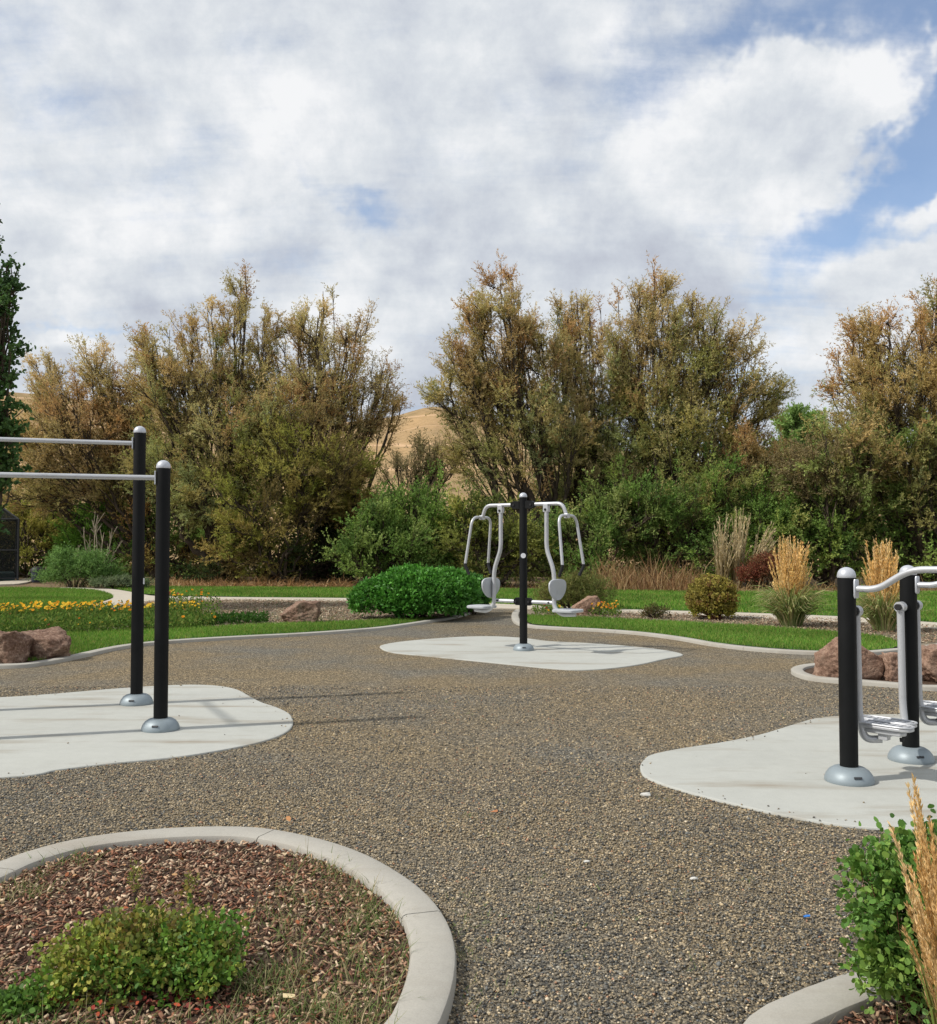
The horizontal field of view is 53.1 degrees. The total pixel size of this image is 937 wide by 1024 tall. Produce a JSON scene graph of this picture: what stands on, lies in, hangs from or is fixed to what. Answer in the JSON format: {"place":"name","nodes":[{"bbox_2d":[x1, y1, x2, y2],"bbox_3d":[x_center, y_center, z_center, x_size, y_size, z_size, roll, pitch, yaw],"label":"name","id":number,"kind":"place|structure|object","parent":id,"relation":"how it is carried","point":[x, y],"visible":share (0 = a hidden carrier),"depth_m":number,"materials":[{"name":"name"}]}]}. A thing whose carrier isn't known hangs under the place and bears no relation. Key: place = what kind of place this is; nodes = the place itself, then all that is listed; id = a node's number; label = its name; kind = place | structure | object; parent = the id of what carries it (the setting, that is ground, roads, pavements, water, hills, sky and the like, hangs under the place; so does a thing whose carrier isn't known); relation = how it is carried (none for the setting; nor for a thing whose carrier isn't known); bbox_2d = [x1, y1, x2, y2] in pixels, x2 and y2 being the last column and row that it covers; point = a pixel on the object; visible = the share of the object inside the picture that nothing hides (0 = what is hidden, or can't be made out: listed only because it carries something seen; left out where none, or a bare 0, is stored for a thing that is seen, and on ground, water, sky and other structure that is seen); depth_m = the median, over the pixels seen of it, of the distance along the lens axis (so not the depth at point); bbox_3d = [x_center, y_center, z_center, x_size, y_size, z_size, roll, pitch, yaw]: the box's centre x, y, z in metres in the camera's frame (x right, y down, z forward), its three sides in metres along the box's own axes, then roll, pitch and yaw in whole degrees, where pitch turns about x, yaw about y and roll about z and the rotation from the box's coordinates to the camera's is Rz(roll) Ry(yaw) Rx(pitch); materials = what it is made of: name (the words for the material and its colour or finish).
{"place":"outdoors","nodes":[
{"label":"outdoors","id":0,"kind":"place"},
{"bbox_2d":[0,578,30,585],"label":"path","id":1,"kind":"structure","parent":0,"point":[16,582],"depth_m":36.74,"materials":[{"name":"concrete"}]},
{"bbox_2d":[0,586,113,611],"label":"grass","id":2,"kind":"structure","parent":0,"point":[28,595],"depth_m":26.84,"materials":[{"name":"green plant"}]},
{"bbox_2d":[0,838,409,1023],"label":"bark mulch","id":3,"kind":"object","parent":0,"point":[95,888],"visible":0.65,"depth_m":3.74,"materials":[{"name":"brown wood"}]},
{"bbox_2d":[0,976,55,1023],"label":"ground cover plant","id":4,"kind":"object","parent":3,"relation":"on","point":[13,995],"visible":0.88,"depth_m":2.93,"materials":[{"name":"green plant"}]},
{"bbox_2d":[24,982,229,1023],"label":"leaf litter","id":5,"kind":"object","parent":3,"relation":"on","point":[171,997],"visible":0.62,"depth_m":2.99,"materials":[{"name":"brown plant"}]},
{"bbox_2d":[125,860,142,903],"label":"weed sprig","id":6,"kind":"object","parent":3,"relation":"on","point":[136,886],"visible":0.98,"depth_m":3.86,"materials":[{"name":"green plant"}]},
{"bbox_2d":[13,885,271,1013],"bbox_3d":[-1.076,1.455,3.188,0.811,0.293,0.556,0,-2,0],"label":"bush","id":7,"kind":"object","parent":3,"relation":"on","point":[113,956],"visible":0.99,"depth_m":3.08,"materials":[{"name":"green plant"}]},
{"bbox_2d":[180,871,202,898],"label":"weed sprig","id":8,"kind":"object","parent":3,"relation":"on","point":[190,880],"visible":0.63,"depth_m":3.86,"materials":[{"name":"green plant"}]},
{"bbox_2d":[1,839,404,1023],"bbox_3d":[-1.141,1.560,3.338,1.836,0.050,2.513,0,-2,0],"label":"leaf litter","id":9,"kind":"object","parent":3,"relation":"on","point":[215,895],"visible":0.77,"depth_m":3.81,"materials":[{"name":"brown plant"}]},
{"bbox_2d":[0,830,426,1023],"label":"weed grass","id":10,"kind":"structure","parent":3,"relation":"on","point":[336,1020],"depth_m":3.17,"materials":[{"name":"green plant"}]},
{"bbox_2d":[5,616,436,661],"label":"lawn","id":11,"kind":"structure","parent":0,"point":[252,633],"depth_m":15.59,"materials":[{"name":"plant"}]},
{"bbox_2d":[10,598,451,630],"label":"bark mulch","id":12,"kind":"object","parent":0,"point":[283,605],"visible":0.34,"depth_m":21.61,"materials":[{"name":"brown wood"}]},
{"bbox_2d":[0,599,200,614],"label":"flower bed","id":13,"kind":"object","parent":12,"relation":"on","point":[101,604],"visible":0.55,"depth_m":18.47,"materials":[{"name":"yellow plant"}]},
{"bbox_2d":[0,605,215,631],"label":"flower bed","id":14,"kind":"object","parent":12,"relation":"on","point":[78,619],"visible":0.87,"depth_m":16.50,"materials":[{"name":"green plant"}]},
{"bbox_2d":[169,589,221,612],"bbox_3d":[-5.873,1.958,20.068,1.189,0.616,3.525,1,-2,-15],"label":"flower bed","id":15,"kind":"object","parent":12,"relation":"on","point":[180,597],"visible":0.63,"depth_m":19.74,"materials":[{"name":"green plant"}]},
{"bbox_2d":[188,609,270,625],"bbox_3d":[-4.500,2.002,17.650,1.580,0.324,0.938,1,-2,-19],"label":"flower bed","id":16,"kind":"object","parent":12,"relation":"on","point":[231,618],"visible":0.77,"depth_m":17.60,"materials":[{"name":"green plant"}]},
{"bbox_2d":[280,600,321,622],"bbox_3d":[-3.199,1.972,17.931,0.779,0.560,0.577,0,-2,0],"label":"boulder","id":17,"kind":"object","parent":12,"relation":"on","point":[303,611],"visible":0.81,"depth_m":17.68,"materials":[{"name":"brown stone"}]},
{"bbox_2d":[346,561,483,618],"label":"hedge","id":18,"kind":"object","parent":12,"relation":"on","point":[414,590],"visible":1,"depth_m":18.39,"materials":[{"name":"green plant"}]},
{"bbox_2d":[1,392,887,565],"bbox_3d":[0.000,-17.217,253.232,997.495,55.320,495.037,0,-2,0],"label":"hills","id":19,"kind":"structure","parent":0,"point":[430,421],"depth_m":214.49,"materials":[{"name":"beige soil"}]},
{"bbox_2d":[0,564,934,628],"bbox_3d":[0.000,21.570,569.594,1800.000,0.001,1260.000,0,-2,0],"label":"ground","id":20,"kind":"structure","parent":0,"point":[35,585],"depth_m":36.36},
{"bbox_2d":[0,508,19,580],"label":"net enclosure","id":21,"kind":"object","parent":20,"relation":"on","point":[9,557],"visible":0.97,"depth_m":38.84,"materials":[{"name":"black metal"}]},
{"bbox_2d":[0,219,39,534],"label":"poplar tree","id":22,"kind":"object","parent":20,"relation":"on","point":[11,285],"visible":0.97,"depth_m":20.91,"materials":[{"name":"green plant"}]},
{"bbox_2d":[30,566,45,582],"bbox_3d":[-17.111,2.493,37.435,0.720,0.650,0.560,0,-2,0],"label":"litter bin","id":23,"kind":"object","parent":20,"relation":"on","point":[38,568],"visible":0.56,"depth_m":37.22,"materials":[{"name":"blue plastic"}]},
{"bbox_2d":[2,484,88,577],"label":"thicket shrub","id":24,"kind":"object","parent":20,"relation":"on","point":[34,526],"visible":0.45,"depth_m":43.67,"materials":[{"name":"green plant"}]},
{"bbox_2d":[27,541,129,587],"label":"shrub","id":25,"kind":"object","parent":20,"relation":"on","point":[81,563],"visible":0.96,"depth_m":32.81,"materials":[{"name":"green plant"}]},
{"bbox_2d":[2,333,170,578],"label":"willow tree","id":26,"kind":"object","parent":20,"relation":"on","point":[109,405],"visible":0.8,"depth_m":40.39,"materials":[{"name":"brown plant"}]},
{"bbox_2d":[40,491,145,579],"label":"thicket shrub","id":27,"kind":"object","parent":20,"relation":"on","point":[75,538],"visible":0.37,"depth_m":41.23,"materials":[{"name":"green plant"}]},
{"bbox_2d":[76,511,120,586],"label":"bare shrub","id":28,"kind":"object","parent":20,"relation":"on","point":[95,533],"visible":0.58,"depth_m":33.42,"materials":[{"name":"grey plant"}]},
{"bbox_2d":[87,573,153,589],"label":"shrub","id":29,"kind":"object","parent":20,"relation":"on","point":[117,580],"visible":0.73,"depth_m":31.67,"materials":[{"name":"green plant"}]},
{"bbox_2d":[107,480,244,580],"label":"thicket shrub","id":30,"kind":"object","parent":20,"relation":"on","point":[198,533],"visible":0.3,"depth_m":40.60,"materials":[{"name":"green plant"}]},
{"bbox_2d":[106,258,318,581],"bbox_3d":[-10.285,-3.684,38.160,8.790,13.246,7.282,0,-2,0],"label":"willow tree","id":31,"kind":"object","parent":20,"relation":"on","point":[219,380],"visible":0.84,"depth_m":37.68,"materials":[{"name":"green plant"}]},
{"bbox_2d":[169,572,357,587],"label":"dry reeds","id":32,"kind":"object","parent":20,"relation":"on","point":[338,582],"visible":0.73,"depth_m":34.94,"materials":[{"name":"brown plant"}]},
{"bbox_2d":[170,487,369,583],"bbox_3d":[-7.476,1.250,38.425,8.942,4.838,5.429,0,-2,0],"label":"thicket shrub","id":33,"kind":"object","parent":20,"relation":"on","point":[333,533],"visible":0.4,"depth_m":37.54,"materials":[{"name":"green plant"}]},
{"bbox_2d":[189,393,384,583],"bbox_3d":[-7.005,-0.443,36.825,7.334,8.342,5.743,0,-2,14],"label":"thicket shrub","id":34,"kind":"object","parent":20,"relation":"on","point":[251,532],"visible":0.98,"depth_m":36.00,"materials":[{"name":"green plant"}]},
{"bbox_2d":[244,282,415,581],"bbox_3d":[-5.893,-3.355,39.083,7.319,12.700,4.922,1,-2,-16],"label":"willow tree","id":35,"kind":"object","parent":20,"relation":"on","point":[338,407],"visible":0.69,"depth_m":38.94,"materials":[{"name":"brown plant"}]},
{"bbox_2d":[306,437,386,582],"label":"thicket shrub","id":36,"kind":"object","parent":20,"relation":"on","point":[355,499],"visible":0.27,"depth_m":37.00,"materials":[{"name":"green plant"}]},
{"bbox_2d":[313,484,445,579],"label":"thicket shrub","id":37,"kind":"object","parent":20,"relation":"on","point":[368,534],"visible":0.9,"depth_m":33.22,"materials":[{"name":"green plant"}]},
{"bbox_2d":[338,458,474,583],"bbox_3d":[-2.120,0.665,34.916,5.803,5.379,4.306,0,-2,0],"label":"thicket shrub","id":38,"kind":"object","parent":20,"relation":"on","point":[421,499],"visible":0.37,"depth_m":34.76,"materials":[{"name":"green plant"}]},
{"bbox_2d":[376,425,461,526],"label":"thicket shrub","id":39,"kind":"object","parent":20,"relation":"on","point":[420,452],"visible":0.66,"depth_m":39.63,"materials":[{"name":"green plant"}]},
{"bbox_2d":[2,431,898,576],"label":"undergrowth","id":40,"kind":"object","parent":20,"relation":"on","point":[626,561],"visible":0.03,"depth_m":45.68,"materials":[{"name":"green plant"}]},
{"bbox_2d":[430,468,566,586],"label":"thicket shrub","id":41,"kind":"object","parent":20,"relation":"on","point":[509,557],"visible":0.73,"depth_m":33.90,"materials":[{"name":"green plant"}]},
{"bbox_2d":[413,248,614,581],"bbox_3d":[2.162,-3.766,38.383,7.756,13.484,6.041,-1,-2,23],"label":"willow tree","id":42,"kind":"object","parent":20,"relation":"on","point":[489,384],"visible":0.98,"depth_m":37.44,"materials":[{"name":"green plant"}]},
{"bbox_2d":[508,287,655,576],"bbox_3d":[5.066,-3.363,40.759,6.622,12.884,7.552,0,-2,0],"label":"willow tree","id":43,"kind":"object","parent":20,"relation":"on","point":[571,325],"visible":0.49,"depth_m":39.55,"materials":[{"name":"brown plant"}]},
{"bbox_2d":[527,465,691,581],"bbox_3d":[5.312,0.737,35.418,5.796,4.891,4.559,1,-2,-22],"label":"thicket shrub","id":44,"kind":"object","parent":20,"relation":"on","point":[606,530],"visible":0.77,"depth_m":34.89,"materials":[{"name":"green plant"}]},
{"bbox_2d":[570,546,724,590],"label":"dry reeds","id":45,"kind":"object","parent":20,"relation":"on","point":[681,582],"visible":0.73,"depth_m":31.15,"materials":[{"name":"brown plant"}]},
{"bbox_2d":[572,436,765,580],"bbox_3d":[7.631,0.236,35.932,7.378,6.100,4.969,0,-2,0],"label":"thicket shrub","id":46,"kind":"object","parent":20,"relation":"on","point":[635,545],"visible":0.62,"depth_m":35.44,"materials":[{"name":"green plant"}]},
{"bbox_2d":[579,250,799,580],"bbox_3d":[8.260,-3.689,38.119,9.665,13.398,7.000,-1,-2,26],"label":"willow tree","id":47,"kind":"object","parent":20,"relation":"on","point":[689,392],"visible":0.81,"depth_m":37.40,"materials":[{"name":"green plant"}]},
{"bbox_2d":[708,514,737,578],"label":"dry grass clump","id":48,"kind":"object","parent":20,"relation":"on","point":[720,559],"visible":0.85,"depth_m":32.84,"materials":[{"name":"beige plant"}]},
{"bbox_2d":[724,508,758,587],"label":"dry grass clump","id":49,"kind":"object","parent":20,"relation":"on","point":[739,556],"visible":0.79,"depth_m":32.87,"materials":[{"name":"beige plant"}]},
{"bbox_2d":[698,408,808,532],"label":"thicket shrub","id":50,"kind":"object","parent":20,"relation":"on","point":[747,444],"visible":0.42,"depth_m":36.52,"materials":[{"name":"green plant"}]},
{"bbox_2d":[665,461,848,584],"bbox_3d":[10.380,0.624,34.824,6.033,5.197,4.161,0,-2,-9],"label":"thicket shrub","id":51,"kind":"object","parent":20,"relation":"on","point":[757,502],"visible":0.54,"depth_m":34.38,"materials":[{"name":"green plant"}]},
{"bbox_2d":[733,546,783,588],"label":"red shrub","id":52,"kind":"object","parent":20,"relation":"on","point":[757,570],"visible":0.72,"depth_m":32.20,"materials":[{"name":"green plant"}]},
{"bbox_2d":[744,522,780,587],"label":"dry grass clump","id":53,"kind":"object","parent":20,"relation":"on","point":[751,581],"visible":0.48,"depth_m":32.83,"materials":[{"name":"beige plant"}]},
{"bbox_2d":[603,575,936,591],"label":"dry reeds","id":54,"kind":"object","parent":20,"relation":"on","point":[815,585],"visible":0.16,"depth_m":31.18,"materials":[{"name":"brown plant"}]},
{"bbox_2d":[763,401,833,460],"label":"green tree","id":55,"kind":"object","parent":20,"relation":"on","point":[793,419],"visible":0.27,"depth_m":59.83,"materials":[{"name":"green plant"}]},
{"bbox_2d":[755,400,914,587],"bbox_3d":[13.207,-0.645,33.638,5.062,6.833,3.892,0,-2,0],"label":"thicket shrub","id":56,"kind":"object","parent":20,"relation":"on","point":[804,476],"visible":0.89,"depth_m":33.17,"materials":[{"name":"green plant"}]},
{"bbox_2d":[759,481,911,586],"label":"thicket shrub","id":57,"kind":"object","parent":20,"relation":"on","point":[822,534],"visible":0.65,"depth_m":33.45,"materials":[{"name":"green plant"}]},
{"bbox_2d":[796,273,936,581],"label":"willow tree","id":58,"kind":"object","parent":20,"relation":"on","point":[870,379],"visible":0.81,"depth_m":33.58,"materials":[{"name":"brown plant"}]},
{"bbox_2d":[843,483,936,586],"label":"thicket shrub","id":59,"kind":"object","parent":20,"relation":"on","point":[883,528],"visible":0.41,"depth_m":33.63,"materials":[{"name":"green plant"}]},
{"bbox_2d":[874,405,936,580],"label":"thicket shrub","id":60,"kind":"object","parent":20,"relation":"on","point":[924,496],"visible":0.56,"depth_m":33.00,"materials":[{"name":"green plant"}]},
{"bbox_2d":[0,609,936,1023],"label":"gravel","id":61,"kind":"structure","parent":0,"point":[356,661],"depth_m":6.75,"materials":[{"name":"gravel"}]},
{"bbox_2d":[0,685,292,778],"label":"concrete pad","id":62,"kind":"object","parent":61,"relation":"on","point":[38,733],"visible":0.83,"depth_m":7.64,"materials":[{"name":"white concrete"}]},
{"bbox_2d":[0,426,179,732],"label":"pull up station","id":63,"kind":"object","parent":62,"relation":"on","point":[160,721],"visible":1,"depth_m":7.59,"materials":[{"name":"black metal"}]},
{"bbox_2d":[0,826,456,1023],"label":"kerb","id":64,"kind":"structure","parent":61,"relation":"on","point":[431,975],"depth_m":4.01,"materials":[{"name":"concrete"}]},
{"bbox_2d":[0,609,473,668],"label":"kerb","id":65,"kind":"structure","parent":61,"relation":"on","point":[67,658],"depth_m":14.69,"materials":[{"name":"concrete"}]},
{"bbox_2d":[467,571,491,613],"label":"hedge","id":66,"kind":"object","parent":61,"relation":"on","point":[486,599],"visible":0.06,"depth_m":20.24,"materials":[{"name":"green plant"}]},
{"bbox_2d":[380,636,682,670],"bbox_3d":[0.751,1.993,13.333,4.202,0.074,2.818,-2,-3,39],"label":"concrete pad","id":67,"kind":"object","parent":61,"relation":"on","point":[570,656],"visible":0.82,"depth_m":12.97,"materials":[{"name":"grey concrete"}]},
{"bbox_2d":[463,493,584,650],"bbox_3d":[0.778,0.839,13.305,1.820,2.231,0.627,-1,-2,36],"label":"chest press machine","id":68,"kind":"object","parent":67,"relation":"on","point":[491,587],"visible":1,"depth_m":13.25,"materials":[{"name":"silver metal"}]},
{"bbox_2d":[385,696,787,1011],"bbox_3d":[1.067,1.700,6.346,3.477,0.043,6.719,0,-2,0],"label":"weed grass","id":69,"kind":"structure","parent":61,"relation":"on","point":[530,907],"depth_m":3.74,"materials":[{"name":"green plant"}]},
{"bbox_2d":[511,609,926,654],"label":"kerb","id":70,"kind":"structure","parent":61,"relation":"on","point":[515,617],"depth_m":14.57,"materials":[{"name":"concrete"}]},
{"bbox_2d":[640,714,936,830],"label":"concrete pad","id":71,"kind":"object","parent":61,"relation":"on","point":[760,773],"visible":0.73,"depth_m":6.05,"materials":[{"name":"white concrete"}]},
{"bbox_2d":[824,565,936,786],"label":"air walker","id":72,"kind":"object","parent":71,"relation":"on","point":[849,771],"visible":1,"depth_m":5.95,"materials":[{"name":"black painted metal"},{"name":"silver painted metal"}]},
{"bbox_2d":[744,972,900,1023],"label":"kerb","id":73,"kind":"structure","parent":61,"relation":"on","point":[825,1001],"depth_m":2.95,"materials":[{"name":"concrete"}]},
{"bbox_2d":[791,663,936,690],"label":"kerb","id":74,"kind":"structure","parent":61,"relation":"on","point":[797,671],"depth_m":10.21,"materials":[{"name":"concrete"}]},
{"bbox_2d":[0,0,936,463],"label":"sky","id":75,"kind":"structure","parent":0,"point":[779,157],"materials":[{"name":"white"}]},
{"bbox_2d":[61,587,936,628],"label":"path","id":76,"kind":"structure","parent":0,"point":[124,596],"depth_m":23.97,"materials":[{"name":"concrete"}]},
{"bbox_2d":[103,585,936,621],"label":"lawn","id":77,"kind":"structure","parent":0,"point":[566,606],"depth_m":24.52,"materials":[{"name":"plant"}]},
{"bbox_2d":[527,613,896,650],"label":"lawn","id":78,"kind":"structure","parent":0,"point":[714,636],"depth_m":15.08,"materials":[{"name":"plant"}]},
{"bbox_2d":[519,609,936,644],"bbox_3d":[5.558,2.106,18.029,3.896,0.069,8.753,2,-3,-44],"label":"bark mulch","id":79,"kind":"object","parent":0,"point":[808,624],"visible":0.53,"depth_m":17.91,"materials":[{"name":"brown wood"}]},
{"bbox_2d":[531,602,563,615],"bbox_3d":[1.696,2.085,20.154,0.702,0.290,1.700,0,-2,6],"label":"flower bed","id":80,"kind":"object","parent":79,"relation":"on","point":[548,608],"visible":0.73,"depth_m":19.89,"materials":[{"name":"green plant"}]},
{"bbox_2d":[529,563,621,607],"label":"shrub","id":81,"kind":"object","parent":79,"relation":"on","point":[579,588],"visible":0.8,"depth_m":21.27,"materials":[{"name":"green plant"}]},
{"bbox_2d":[572,596,601,615],"bbox_3d":[2.518,2.055,20.015,0.657,0.540,0.474,0,-2,0],"label":"boulder","id":82,"kind":"object","parent":79,"relation":"on","point":[584,604],"visible":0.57,"depth_m":19.82,"materials":[{"name":"brown stone"}]},
{"bbox_2d":[587,600,622,617],"bbox_3d":[2.910,2.053,19.869,0.779,0.378,1.573,0,-2,13],"label":"flower bed","id":83,"kind":"object","parent":79,"relation":"on","point":[610,609],"visible":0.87,"depth_m":19.55,"materials":[{"name":"green plant"}]},
{"bbox_2d":[638,601,670,618],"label":"plant","id":84,"kind":"object","parent":79,"relation":"on","point":[657,612],"visible":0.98,"depth_m":18.98,"materials":[{"name":"green plant"}]},
{"bbox_2d":[682,572,740,620],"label":"round shrub","id":85,"kind":"object","parent":79,"relation":"on","point":[710,596],"visible":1,"depth_m":18.55,"materials":[{"name":"yellow plant"}]},
{"bbox_2d":[749,533,836,626],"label":"feather reed grass","id":86,"kind":"object","parent":79,"relation":"on","point":[789,600],"depth_m":17.02,"materials":[{"name":"beige plant"}]},
{"bbox_2d":[804,668,936,684],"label":"planter bed","id":87,"kind":"object","parent":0,"point":[810,670],"visible":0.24,"depth_m":10.25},
{"bbox_2d":[812,637,884,679],"bbox_3d":[4.214,1.669,10.463,0.732,0.600,0.412,0,-2,0],"label":"boulder","id":88,"kind":"object","parent":87,"relation":"on","point":[826,661],"visible":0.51,"depth_m":10.32,"materials":[{"name":"brown stone"}]},
{"bbox_2d":[878,652,897,681],"bbox_3d":[4.753,1.756,10.364,0.388,0.420,0.402,0,-2,0],"label":"boulder","id":89,"kind":"object","parent":87,"relation":"on","point":[890,661],"visible":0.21,"depth_m":10.20,"materials":[{"name":"brown stone"}]},
{"bbox_2d":[921,644,936,682],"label":"boulder","id":90,"kind":"object","parent":87,"relation":"on","point":[929,661],"visible":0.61,"depth_m":10.07,"materials":[{"name":"brown stone"}]},
{"bbox_2d":[837,999,931,1023],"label":"bark mulch","id":91,"kind":"object","parent":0,"point":[894,1014],"visible":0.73,"depth_m":2.91,"materials":[{"name":"brown wood"}]},
{"bbox_2d":[833,804,936,1023],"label":"leafy bush","id":92,"kind":"object","parent":91,"relation":"on","point":[884,963],"visible":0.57,"depth_m":2.89,"materials":[{"name":"green plant"}]},
{"bbox_2d":[887,772,936,1023],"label":"feather reed grass","id":93,"kind":"object","parent":91,"relation":"on","point":[926,936],"depth_m":2.49,"materials":[{"name":"beige plant"}]},
{"bbox_2d":[856,539,931,631],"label":"feather reed grass","id":94,"kind":"object","parent":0,"point":[879,610],"depth_m":16.06,"materials":[{"name":"beige plant"}]},
{"label":"planting bed","id":95,"kind":"structure","parent":0,"visible":0},
{"bbox_2d":[0,631,32,663],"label":"boulder","id":96,"kind":"object","parent":95,"relation":"on","point":[15,646],"visible":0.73,"depth_m":11.58,"materials":[{"name":"brown stone"}]},
{"bbox_2d":[21,626,71,658],"bbox_3d":[-5.547,1.772,12.258,0.746,0.520,0.505,0,-2,0],"label":"boulder","id":97,"kind":"object","parent":95,"relation":"on","point":[52,642],"visible":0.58,"depth_m":12.09,"materials":[{"name":"brown stone"}]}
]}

